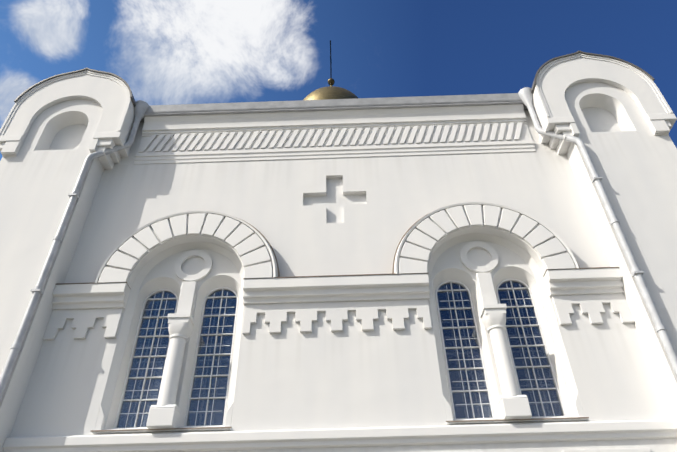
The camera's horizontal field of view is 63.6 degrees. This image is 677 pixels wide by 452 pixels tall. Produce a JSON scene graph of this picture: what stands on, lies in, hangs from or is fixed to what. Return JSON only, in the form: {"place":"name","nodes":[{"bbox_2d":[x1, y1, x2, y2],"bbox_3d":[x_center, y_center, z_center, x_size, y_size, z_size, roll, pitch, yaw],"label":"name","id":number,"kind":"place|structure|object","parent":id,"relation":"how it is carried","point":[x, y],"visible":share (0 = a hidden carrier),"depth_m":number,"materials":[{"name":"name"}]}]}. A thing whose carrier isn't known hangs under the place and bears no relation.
{"place":"outdoors","nodes":[
{"label":"outdoors","id":0,"kind":"place"},
{"bbox_2d":[0,0,676,160],"label":"sky","id":1,"kind":"structure","parent":0,"point":[167,52],"materials":[{"name":"blue"}]},
{"bbox_2d":[498,395,531,418],"bbox_3d":[2.557,2.658,7.946,0.380,0.330,0.285,-2,-39,1],"label":"column base","id":2,"kind":"object","parent":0,"point":[514,407],"visible":0.94,"depth_m":7.83,"materials":[{"name":"white paint"}]},
{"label":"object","id":3,"kind":"object","parent":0,"visible":0},
{"bbox_3d":[-0.197,-0.985,18.697,2.400,6.350,2.400,-2,-39,1],"label":"drum","id":4,"kind":"object","parent":3,"relation":"on","visible":0},
{"bbox_2d":[303,84,357,99],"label":"dome","id":5,"kind":"structure","parent":4,"relation":"on","point":[329,92],"depth_m":20.12,"materials":[{"name":"gold metal"}]},
{"bbox_2d":[328,78,334,85],"bbox_3d":[-0.307,-5.976,22.709,0.300,0.360,0.300,-2,-39,1],"label":"finial ball","id":6,"kind":"object","parent":5,"relation":"on","point":[331,81],"visible":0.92,"depth_m":22.62,"materials":[{"name":"gold metal"}]},
{"bbox_2d":[330,40,331,77],"bbox_3d":[-0.334,-7.188,23.683,0.044,2.970,1.100,-2,-39,1],"label":"cross","id":7,"kind":"object","parent":6,"relation":"on","point":[330,61],"visible":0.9,"depth_m":23.45,"materials":[{"name":"grey metal"}]},
{"label":"ground","id":8,"kind":"structure","parent":0,"visible":0},
{"bbox_2d":[0,153,103,451],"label":"pier","id":9,"kind":"structure","parent":8,"relation":"on","point":[35,190],"depth_m":9.68,"materials":[{"name":"paint"}]},
{"bbox_2d":[1,74,134,154],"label":"arched gable","id":10,"kind":"structure","parent":9,"relation":"on","point":[72,115],"depth_m":11.77,"materials":[{"name":"paint"}]},
{"bbox_2d":[0,131,129,168],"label":"imposts","id":11,"kind":"object","parent":10,"relation":"on","point":[111,140],"visible":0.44,"depth_m":11.15,"materials":[{"name":"paint"}]},
{"bbox_2d":[0,70,130,134],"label":"arched molding","id":12,"kind":"object","parent":10,"relation":"attached to","point":[122,84],"visible":1,"depth_m":12.04,"materials":[{"name":"white paint"}]},
{"bbox_2d":[14,68,140,121],"bbox_3d":[-5.750,-2.721,12.793,2.573,1.153,1.530,-2,-39,1],"label":"roof edge","id":13,"kind":"object","parent":10,"relation":"attached to","point":[72,72],"visible":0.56,"depth_m":12.29,"materials":[{"name":"grey metal"}]},
{"bbox_2d":[0,100,148,400],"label":"pipe","id":14,"kind":"object","parent":9,"relation":"attached to","point":[140,108],"visible":0.9,"depth_m":9.38,"materials":[{"name":"metal"}]},
{"bbox_2d":[30,193,78,293],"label":"pipe brackets","id":15,"kind":"object","parent":14,"relation":"attached to","point":[40,290],"visible":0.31,"depth_m":8.85,"materials":[{"name":"white metal"}]},
{"bbox_2d":[10,110,676,451],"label":"wall","id":16,"kind":"structure","parent":8,"relation":"on","point":[334,216],"depth_m":9.24,"materials":[{"name":"paint"}]},
{"bbox_2d":[43,308,122,339],"bbox_3d":[-4.207,1.617,9.021,1.180,0.530,0.052,-2,-39,1],"label":"stepped frieze","id":17,"kind":"object","parent":16,"relation":"attached to","point":[84,320],"visible":1,"depth_m":9.03,"materials":[{"name":"paint"}]},
{"bbox_2d":[52,283,129,309],"bbox_3d":[-4.202,1.202,9.247,1.210,0.400,0.220,-2,-39,1],"label":"belt","id":18,"kind":"object","parent":16,"relation":"attached to","point":[91,296],"visible":0.9,"depth_m":9.18,"materials":[{"name":"paint"}]},
{"bbox_2d":[56,281,129,287],"bbox_3d":[-4.206,1.038,9.371,1.220,0.012,0.232,-2,-39,1],"label":"ledge flashing","id":19,"kind":"object","parent":18,"relation":"on","point":[88,283],"visible":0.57,"depth_m":9.28,"materials":[{"name":"grey metal"}]},
{"bbox_2d":[98,213,272,288],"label":"voussoirs","id":20,"kind":"object","parent":16,"relation":"attached to","point":[131,257],"visible":0.98,"depth_m":9.79,"materials":[{"name":"paint"}]},
{"bbox_2d":[95,211,279,283],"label":"arch trim","id":21,"kind":"structure","parent":16,"relation":"attached to","point":[271,253],"depth_m":9.88,"materials":[{"name":"white paint"}]},
{"bbox_2d":[174,250,212,281],"bbox_3d":[-2.605,0.716,9.820,0.670,0.670,0.065,-2,-39,1],"label":"ring ornament","id":22,"kind":"object","parent":16,"relation":"attached to","point":[183,258],"visible":0.98,"depth_m":9.78,"materials":[{"name":"paint"}]},
{"bbox_2d":[134,104,535,164],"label":"cornice","id":23,"kind":"structure","parent":16,"relation":"attached to","point":[396,118],"depth_m":11.83,"materials":[{"name":"paint"}]},
{"bbox_2d":[139,123,521,152],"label":"frieze slats","id":24,"kind":"object","parent":23,"relation":"attached to","point":[179,143],"visible":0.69,"depth_m":11.64,"materials":[{"name":"paint"}]},
{"bbox_2d":[141,101,526,121],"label":"eaves","id":25,"kind":"object","parent":23,"relation":"on","point":[333,108],"visible":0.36,"depth_m":12.03,"materials":[{"name":"white paint"}]},
{"bbox_2d":[145,93,521,112],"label":"cornice","id":26,"kind":"structure","parent":25,"relation":"on","point":[334,103],"depth_m":12.09,"materials":[{"name":"paint"}]},
{"bbox_2d":[243,274,429,305],"bbox_3d":[-0.040,1.073,9.200,3.120,0.400,0.220,-2,-39,1],"label":"belt","id":27,"kind":"object","parent":16,"relation":"attached to","point":[338,289],"visible":0.98,"depth_m":9.14,"materials":[{"name":"paint"}]},
{"bbox_2d":[243,273,427,278],"bbox_3d":[-0.043,0.908,9.325,3.130,0.012,0.232,-2,-39,1],"label":"ledge flashing","id":28,"kind":"object","parent":27,"relation":"on","point":[337,275],"visible":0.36,"depth_m":9.24,"materials":[{"name":"grey metal"}]},
{"bbox_2d":[242,299,431,333],"bbox_3d":[-0.029,1.488,8.975,3.060,0.530,0.052,-2,-39,1],"label":"stepped frieze","id":29,"kind":"object","parent":16,"relation":"attached to","point":[397,314],"visible":1,"depth_m":8.99,"materials":[{"name":"paint"}]},
{"bbox_2d":[3,419,676,451],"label":"sill band","id":30,"kind":"object","parent":16,"relation":"attached to","point":[415,435],"visible":1,"depth_m":7.71,"materials":[{"name":"white paint"}]},
{"bbox_2d":[94,406,106,429],"bbox_3d":[-3.508,2.874,8.085,0.100,0.434,0.101,-2,-39,1],"label":"chamfer stop","id":31,"kind":"object","parent":30,"relation":"on","point":[101,421],"visible":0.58,"depth_m":8.04,"materials":[{"name":"paint"}]},
{"bbox_2d":[90,427,231,431],"bbox_3d":[-2.558,2.929,7.873,2.040,0.018,0.008,-2,-39,1],"label":"sill edge","id":32,"kind":"object","parent":30,"relation":"attached to","point":[158,429],"visible":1,"depth_m":7.87,"materials":[{"name":"grey metal"}]},
{"bbox_2d":[92,425,230,433],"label":"sill","id":33,"kind":"structure","parent":30,"relation":"on","point":[176,430],"depth_m":7.89,"materials":[{"name":"paint"}]},
{"bbox_2d":[146,404,179,428],"bbox_3d":[-2.560,2.816,8.004,0.380,0.330,0.285,-2,-39,1],"label":"column base","id":34,"kind":"object","parent":33,"relation":"on","point":[164,417],"visible":0.85,"depth_m":7.89,"materials":[{"name":"white paint"}]},
{"bbox_2d":[158,337,185,405],"bbox_3d":[-2.572,2.261,8.454,0.250,1.140,0.250,-2,-39,1],"label":"column shaft","id":35,"kind":"object","parent":30,"relation":"on","point":[171,376],"visible":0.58,"depth_m":8.35,"materials":[{"name":"white paint"}]},
{"bbox_2d":[168,322,191,337],"bbox_3d":[-2.584,1.738,8.873,0.330,0.200,0.330,-2,-39,1],"label":"column capital","id":36,"kind":"object","parent":35,"relation":"on","point":[183,328],"visible":0.79,"depth_m":8.77,"materials":[{"name":"white paint"}]},
{"bbox_2d":[167,313,194,341],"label":"molding","id":37,"kind":"structure","parent":35,"relation":"on","point":[180,317],"depth_m":8.85,"materials":[{"name":"white paint"}]},
{"bbox_2d":[176,281,197,314],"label":"mullion pier","id":38,"kind":"structure","parent":35,"relation":"on","point":[186,302],"depth_m":9.32,"materials":[{"name":"paint"}]},
{"bbox_2d":[224,403,232,426],"bbox_3d":[-1.609,2.815,8.064,0.100,0.434,0.101,-2,-39,1],"label":"chamfer stop","id":39,"kind":"object","parent":30,"relation":"on","point":[228,418],"visible":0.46,"depth_m":8.01,"materials":[{"name":"paint"}]},
{"bbox_2d":[443,396,452,420],"bbox_3d":[1.609,2.715,8.028,0.100,0.434,0.101,-2,-39,1],"label":"chamfer stop","id":40,"kind":"object","parent":30,"relation":"on","point":[448,411],"visible":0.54,"depth_m":7.98,"materials":[{"name":"paint"}]},
{"bbox_2d":[489,328,519,395],"bbox_3d":[2.545,2.102,8.396,0.250,1.140,0.250,-2,-39,1],"label":"column shaft","id":41,"kind":"object","parent":30,"relation":"on","point":[504,365],"visible":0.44,"depth_m":8.30,"materials":[{"name":"white paint"}]},
{"bbox_2d":[476,272,497,305],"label":"mullion pier","id":42,"kind":"structure","parent":41,"relation":"on","point":[486,289],"depth_m":9.26,"materials":[{"name":"paint"}]},
{"bbox_2d":[480,304,506,332],"bbox_3d":[2.532,1.521,8.838,0.370,0.400,0.331,-2,-39,1],"label":"column cap","id":43,"kind":"object","parent":41,"relation":"on","point":[492,308],"visible":0.56,"depth_m":8.79,"materials":[{"name":"white paint"}]},
{"bbox_2d":[483,313,505,328],"bbox_3d":[2.533,1.580,8.816,0.330,0.200,0.330,-2,-39,1],"label":"column capital","id":44,"kind":"object","parent":41,"relation":"on","point":[490,319],"visible":0.69,"depth_m":8.71,"materials":[{"name":"white paint"}]},
{"bbox_2d":[447,416,587,423],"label":"sill","id":45,"kind":"structure","parent":30,"relation":"on","point":[517,421],"depth_m":7.83,"materials":[{"name":"white paint"}]},
{"bbox_2d":[446,417,588,421],"bbox_3d":[2.559,2.770,7.815,2.040,0.018,0.008,-2,-39,1],"label":"sill edge","id":46,"kind":"object","parent":30,"relation":"attached to","point":[518,419],"visible":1,"depth_m":7.81,"materials":[{"name":"grey metal"}]},
{"bbox_2d":[573,392,585,420],"bbox_3d":[3.508,2.656,8.007,0.100,0.434,0.101,-2,-39,1],"label":"chamfer stop","id":47,"kind":"object","parent":30,"relation":"on","point":[578,408],"visible":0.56,"depth_m":7.97,"materials":[{"name":"paint"}]},
{"bbox_2d":[114,278,565,427],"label":"window frames","id":48,"kind":"structure","parent":16,"relation":"attached to","point":[235,296],"depth_m":8.92,"materials":[{"name":"white"}]},
{"bbox_2d":[120,284,559,427],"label":"window grilles","id":49,"kind":"object","parent":48,"relation":"attached to","point":[220,345],"depth_m":8.85,"materials":[{"name":"white metal"}]},
{"bbox_2d":[117,281,562,427],"bbox_3d":[-0.012,2.043,8.964,6.820,2.670,0.004,-2,-39,1],"label":"glass","id":50,"kind":"object","parent":48,"relation":"in","point":[171,304],"depth_m":8.93,"materials":[{"name":"blue glass"}]},
{"bbox_2d":[122,291,557,427],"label":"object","id":51,"kind":"object","parent":16,"relation":"attached to","point":[449,357],"depth_m":9.08,"materials":[{"name":"blue glass"}]},
{"bbox_2d":[460,241,498,272],"bbox_3d":[2.512,0.557,9.763,0.670,0.670,0.065,-2,-39,1],"label":"ring ornament","id":52,"kind":"object","parent":16,"relation":"attached to","point":[469,265],"visible":1,"depth_m":9.73,"materials":[{"name":"paint"}]},
{"bbox_2d":[392,202,579,273],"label":"arch trim","id":53,"kind":"structure","parent":16,"relation":"attached to","point":[396,261],"depth_m":9.84,"materials":[{"name":"white paint"}]},
{"bbox_2d":[398,205,575,275],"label":"voussoirs","id":54,"kind":"object","parent":16,"relation":"attached to","point":[542,247],"visible":1,"depth_m":9.73,"materials":[{"name":"paint"}]},
{"bbox_2d":[544,268,623,296],"bbox_3d":[4.123,0.944,9.154,1.210,0.400,0.220,-2,-39,1],"label":"belt","id":55,"kind":"object","parent":16,"relation":"attached to","point":[584,281],"visible":0.96,"depth_m":9.09,"materials":[{"name":"paint"}]},
{"bbox_2d":[543,267,618,276],"bbox_3d":[4.120,0.779,9.278,1.220,0.012,0.232,-2,-39,1],"label":"ledge flashing","id":56,"kind":"object","parent":55,"relation":"on","point":[587,268],"visible":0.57,"depth_m":9.19,"materials":[{"name":"grey metal"}]},
{"bbox_2d":[552,293,634,324],"bbox_3d":[4.149,1.358,8.928,1.180,0.530,0.052,-2,-39,1],"label":"decorative frieze","id":57,"kind":"object","parent":16,"relation":"attached to","point":[591,306],"visible":1,"depth_m":8.93,"materials":[{"name":"paint"}]},
{"bbox_2d":[566,135,676,421],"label":"pier","id":58,"kind":"structure","parent":8,"relation":"on","point":[637,174],"depth_m":9.60,"materials":[{"name":"paint"}]},
{"bbox_2d":[518,87,676,376],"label":"pipe","id":59,"kind":"object","parent":58,"relation":"attached to","point":[525,95],"visible":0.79,"depth_m":9.28,"materials":[{"name":"metal"}]},
{"bbox_2d":[533,57,669,136],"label":"arched gable","id":60,"kind":"structure","parent":58,"relation":"on","point":[594,98],"depth_m":11.65,"materials":[{"name":"paint"}]},
{"bbox_2d":[527,51,654,109],"bbox_3d":[5.504,-3.071,12.667,2.573,1.153,1.530,-2,-39,1],"label":"roof edge","id":61,"kind":"object","parent":60,"relation":"attached to","point":[593,54],"visible":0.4,"depth_m":12.17,"materials":[{"name":"grey metal"}]},
{"bbox_2d":[536,53,672,116],"bbox_3d":[5.493,-3.096,11.764,2.540,2.160,0.030,-2,-39,1],"label":"arched molding","id":62,"kind":"object","parent":60,"relation":"attached to","point":[652,84],"visible":0.98,"depth_m":11.90,"materials":[{"name":"white paint"}]},
{"bbox_2d":[539,113,676,154],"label":"imposts","id":63,"kind":"object","parent":58,"relation":"attached to","point":[557,125],"visible":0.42,"depth_m":11.03,"materials":[{"name":"paint"}]},
{"bbox_2d":[592,177,643,276],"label":"pipe brackets","id":64,"kind":"object","parent":58,"relation":"attached to","point":[634,272],"visible":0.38,"depth_m":8.74,"materials":[{"name":"white metal"}]}
]}

